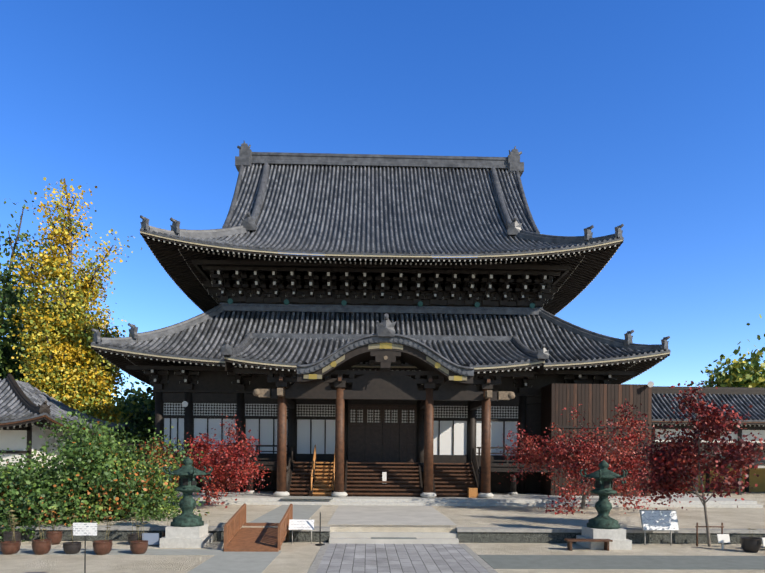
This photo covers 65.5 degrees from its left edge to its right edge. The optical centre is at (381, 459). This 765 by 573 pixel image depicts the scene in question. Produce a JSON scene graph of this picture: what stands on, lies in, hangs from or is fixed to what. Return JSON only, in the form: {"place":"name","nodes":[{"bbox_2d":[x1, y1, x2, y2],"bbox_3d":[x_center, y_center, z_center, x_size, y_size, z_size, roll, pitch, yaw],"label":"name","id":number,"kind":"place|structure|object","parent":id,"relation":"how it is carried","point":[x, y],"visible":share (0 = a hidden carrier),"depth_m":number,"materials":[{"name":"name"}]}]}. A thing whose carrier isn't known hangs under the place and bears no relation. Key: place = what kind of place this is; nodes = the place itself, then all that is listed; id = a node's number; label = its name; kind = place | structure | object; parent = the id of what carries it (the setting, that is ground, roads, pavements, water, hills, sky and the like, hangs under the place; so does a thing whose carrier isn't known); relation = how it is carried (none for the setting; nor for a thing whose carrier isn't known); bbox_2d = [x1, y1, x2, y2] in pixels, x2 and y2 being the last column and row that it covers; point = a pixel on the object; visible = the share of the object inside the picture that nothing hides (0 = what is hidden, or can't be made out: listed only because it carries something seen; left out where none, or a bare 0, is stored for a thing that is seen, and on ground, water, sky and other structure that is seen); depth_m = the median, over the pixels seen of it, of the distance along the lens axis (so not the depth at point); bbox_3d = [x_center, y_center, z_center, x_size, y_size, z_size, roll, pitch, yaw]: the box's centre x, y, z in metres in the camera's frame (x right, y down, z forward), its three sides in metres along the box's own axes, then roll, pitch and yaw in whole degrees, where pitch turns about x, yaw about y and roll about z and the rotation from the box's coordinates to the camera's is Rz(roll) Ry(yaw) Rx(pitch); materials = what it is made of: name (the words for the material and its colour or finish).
{"place":"outdoors","nodes":[
{"label":"outdoors","id":0,"kind":"place"},
{"bbox_2d":[0,190,46,381],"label":"green tree","id":1,"kind":"object","parent":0,"point":[6,349],"depth_m":43.04,"materials":[{"name":"green plant"}]},
{"bbox_2d":[224,503,292,551],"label":"ramp bridge","id":2,"kind":"structure","parent":0,"point":[257,539],"depth_m":17.97,"materials":[{"name":"brown wood"}]},
{"bbox_2d":[0,541,764,572],"bbox_3d":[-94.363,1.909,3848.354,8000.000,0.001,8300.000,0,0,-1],"label":"ground","id":3,"kind":"structure","parent":0,"point":[296,557],"depth_m":15.85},
{"bbox_2d":[73,523,96,572],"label":"paper sign","id":4,"kind":"object","parent":3,"relation":"on","point":[85,529],"visible":1,"depth_m":12.54,"materials":[{"name":"white paper"}]},
{"bbox_2d":[0,400,209,541],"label":"bush","id":5,"kind":"object","parent":3,"relation":"on","point":[135,481],"depth_m":20.00,"materials":[{"name":"green plant"}]},
{"bbox_2d":[0,496,333,572],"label":"concrete paths","id":6,"kind":"structure","parent":3,"relation":"on","point":[221,561],"depth_m":16.45,"materials":[{"name":"grey concrete"}]},
{"bbox_2d":[160,457,212,547],"bbox_3d":[-5.948,1.242,18.220,1.520,2.720,1.330,0,0,-1],"label":"lantern","id":7,"kind":"object","parent":3,"relation":"on","point":[187,528],"visible":1,"depth_m":17.87,"materials":[{"name":"green metal"}]},
{"bbox_2d":[289,512,324,545],"bbox_3d":[-2.327,2.120,18.556,1.198,1.020,0.438,0,0,15],"label":"info board","id":8,"kind":"object","parent":3,"relation":"on","point":[295,524],"visible":0.96,"depth_m":18.58,"materials":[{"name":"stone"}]},
{"bbox_2d":[0,525,764,543],"bbox_3d":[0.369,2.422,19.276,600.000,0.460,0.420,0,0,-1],"label":"stone curb","id":9,"kind":"structure","parent":3,"relation":"on","point":[494,535],"depth_m":19.20,"materials":[{"name":"stone"}]},
{"bbox_2d":[0,509,764,554],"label":"potted plants","id":10,"kind":"object","parent":3,"relation":"on","point":[139,542],"visible":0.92,"depth_m":16.48,"materials":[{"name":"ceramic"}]},
{"bbox_2d":[327,505,458,543],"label":"stone steps","id":11,"kind":"structure","parent":3,"relation":"on","point":[375,515],"depth_m":20.77,"materials":[{"name":"stone"}]},
{"bbox_2d":[307,543,497,572],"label":"paved walkway","id":12,"kind":"structure","parent":3,"relation":"on","point":[390,558],"depth_m":15.80,"materials":[{"name":"stone"}]},
{"bbox_2d":[168,490,762,507],"bbox_3d":[-0.317,2.141,47.093,37.000,1.010,36.850,0,0,-1],"label":"podium","id":13,"kind":"object","parent":3,"relation":"on","point":[430,499],"visible":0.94,"depth_m":29.19,"materials":[{"name":"stone"}]},
{"bbox_2d":[174,255,570,491],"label":"body brackets","id":14,"kind":"object","parent":13,"relation":"on","point":[241,280],"visible":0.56,"depth_m":37.15,"materials":[{"name":"brown wood"}]},
{"bbox_2d":[140,229,623,314],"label":"eaves","id":15,"kind":"object","parent":14,"relation":"on","point":[176,257],"visible":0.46,"depth_m":35.77,"materials":[{"name":"brown wood"}]},
{"bbox_2d":[141,164,622,259],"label":"roof tiles","id":16,"kind":"object","parent":15,"relation":"on","point":[369,209],"visible":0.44,"depth_m":42.43,"materials":[{"name":"grey tile"}]},
{"bbox_2d":[140,141,623,255],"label":"roof ridges","id":17,"kind":"object","parent":16,"relation":"attached to","point":[247,157],"visible":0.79,"depth_m":47.28,"materials":[{"name":"tile"}]},
{"bbox_2d":[126,365,634,493],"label":"facade","id":18,"kind":"structure","parent":13,"relation":"on","point":[210,395],"depth_m":34.62,"materials":[{"name":"brown wood"}]},
{"bbox_2d":[118,350,647,497],"bbox_3d":[-0.266,-1.696,46.243,30.000,7.356,34.150,0,0,-1],"label":"temple porch","id":19,"kind":"object","parent":13,"relation":"on","point":[381,479],"visible":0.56,"depth_m":30.30,"materials":[{"name":"brown wood"}]},
{"bbox_2d":[91,311,669,369],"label":"roof tiles","id":20,"kind":"object","parent":19,"relation":"on","point":[207,338],"visible":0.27,"depth_m":35.90,"materials":[{"name":"grey tile"}]},
{"bbox_2d":[91,302,669,350],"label":"roof ridges","id":21,"kind":"object","parent":20,"relation":"on","point":[136,337],"visible":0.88,"depth_m":36.21,"materials":[{"name":"tile"}]},
{"bbox_2d":[91,343,670,386],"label":"eaves","id":22,"kind":"object","parent":19,"relation":"on","point":[121,358],"visible":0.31,"depth_m":32.40,"materials":[{"name":"brown wood"}]},
{"bbox_2d":[228,337,536,365],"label":"porch roof tiles","id":23,"kind":"object","parent":19,"relation":"on","point":[460,352],"visible":0.6,"depth_m":32.44,"materials":[{"name":"grey tile"}]},
{"bbox_2d":[220,313,548,385],"bbox_3d":[0.122,-5.609,31.801,16.145,3.637,6.543,0,0,-1],"label":"karahafu","id":24,"kind":"object","parent":19,"relation":"on","point":[421,356],"visible":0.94,"depth_m":29.12,"materials":[{"name":"tile"}]},
{"bbox_2d":[224,355,544,372],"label":"porch eaves","id":25,"kind":"object","parent":19,"relation":"on","point":[477,368],"visible":0.71,"depth_m":29.45,"materials":[{"name":"brown wood"}]},
{"bbox_2d":[541,383,651,495],"bbox_3d":[12.151,-1.106,33.953,5.627,6.200,1.938,0,0,-1],"label":"board enclosure","id":26,"kind":"object","parent":13,"relation":"on","point":[599,401],"visible":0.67,"depth_m":32.99,"materials":[{"name":"brown wood"}]},
{"bbox_2d":[182,381,653,406],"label":"loudspeakers","id":27,"kind":"object","parent":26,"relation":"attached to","point":[649,384],"visible":1,"depth_m":32.72,"materials":[{"name":"white paint"}]},
{"bbox_2d":[550,426,652,463],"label":"board enclosure battens","id":28,"kind":"object","parent":26,"relation":"attached to","point":[596,427],"visible":0.46,"depth_m":32.94,"materials":[{"name":"brown wood"}]},
{"bbox_2d":[564,539,612,550],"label":"benches","id":29,"kind":"object","parent":3,"relation":"on","point":[605,541],"visible":1,"depth_m":17.65,"materials":[{"name":"brown wood"}]},
{"bbox_2d":[576,460,631,549],"bbox_3d":[6.898,1.343,18.537,1.520,2.720,1.330,0,0,-1],"label":"lantern","id":30,"kind":"object","parent":3,"relation":"on","point":[602,524],"visible":1,"depth_m":18.23,"materials":[{"name":"green metal"}]},
{"bbox_2d":[639,510,679,544],"bbox_3d":[8.784,2.155,18.844,1.180,1.126,0.240,0,0,-1],"label":"info board","id":31,"kind":"object","parent":3,"relation":"on","point":[659,520],"visible":1,"depth_m":18.83,"materials":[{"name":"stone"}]},
{"bbox_2d":[628,381,764,546],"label":"red maple tree","id":32,"kind":"object","parent":3,"relation":"on","point":[662,459],"depth_m":18.90,"materials":[{"name":"red plant"}]},
{"bbox_2d":[695,523,723,546],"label":"tree stakes","id":33,"kind":"object","parent":3,"relation":"on","point":[721,526],"visible":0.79,"depth_m":18.76,"materials":[{"name":"brown wood"}]},
{"bbox_2d":[0,0,764,404],"label":"sky","id":34,"kind":"structure","parent":0,"point":[647,117],"materials":[{"name":"blue"}]},
{"bbox_2d":[16,466,764,540],"bbox_3d":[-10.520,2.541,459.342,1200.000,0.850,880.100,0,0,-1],"label":"terrace","id":35,"kind":"structure","parent":0,"point":[536,517],"depth_m":23.23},
{"bbox_2d":[0,374,128,468],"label":"outbuilding","id":36,"kind":"structure","parent":35,"relation":"on","point":[14,432],"depth_m":30.36,"materials":[{"name":"white wood"}]},
{"bbox_2d":[0,378,127,429],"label":"pavilion roof tiles","id":37,"kind":"object","parent":36,"relation":"on","point":[12,407],"visible":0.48,"depth_m":32.45,"materials":[{"name":"grey tile"}]},
{"bbox_2d":[0,177,141,439],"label":"ginkgo","id":38,"kind":"object","parent":35,"relation":"on","point":[66,377],"depth_m":38.70,"materials":[{"name":"yellow plant"}]},
{"bbox_2d":[94,381,154,456],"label":"tree","id":39,"kind":"object","parent":35,"relation":"on","point":[138,395],"depth_m":56.50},
{"bbox_2d":[110,387,154,455],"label":"tree leaves","id":40,"kind":"object","parent":35,"relation":"on","point":[142,424],"depth_m":46.90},
{"bbox_2d":[138,414,270,507],"bbox_3d":[-8.243,0.090,27.935,6.237,4.478,7.701,0,0,-1],"label":"red tree","id":41,"kind":"object","parent":35,"relation":"on","point":[244,464],"depth_m":26.24,"materials":[{"name":"red plant"}]},
{"bbox_2d":[495,399,699,514],"bbox_3d":[9.515,0.348,27.754,8.809,6.001,9.126,0,0,-1],"label":"red tree","id":42,"kind":"object","parent":35,"relation":"on","point":[564,457],"depth_m":25.77,"materials":[{"name":"red plant"}]},
{"bbox_2d":[651,386,764,494],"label":"corridor","id":43,"kind":"object","parent":35,"relation":"on","point":[755,427],"visible":0.31,"depth_m":42.33,"materials":[{"name":"grey wood"}]},
{"bbox_2d":[652,393,764,419],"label":"corridor roof tiles","id":44,"kind":"object","parent":43,"relation":"on","point":[662,406],"visible":0.31,"depth_m":41.34,"materials":[{"name":"grey tile"}]},
{"bbox_2d":[689,314,764,387],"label":"tree","id":45,"kind":"object","parent":35,"relation":"on","point":[753,374],"depth_m":59.63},
{"bbox_2d":[478,555,764,569],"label":"dark path","id":46,"kind":"structure","parent":0,"point":[624,562],"depth_m":15.63,"materials":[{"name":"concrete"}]}
]}

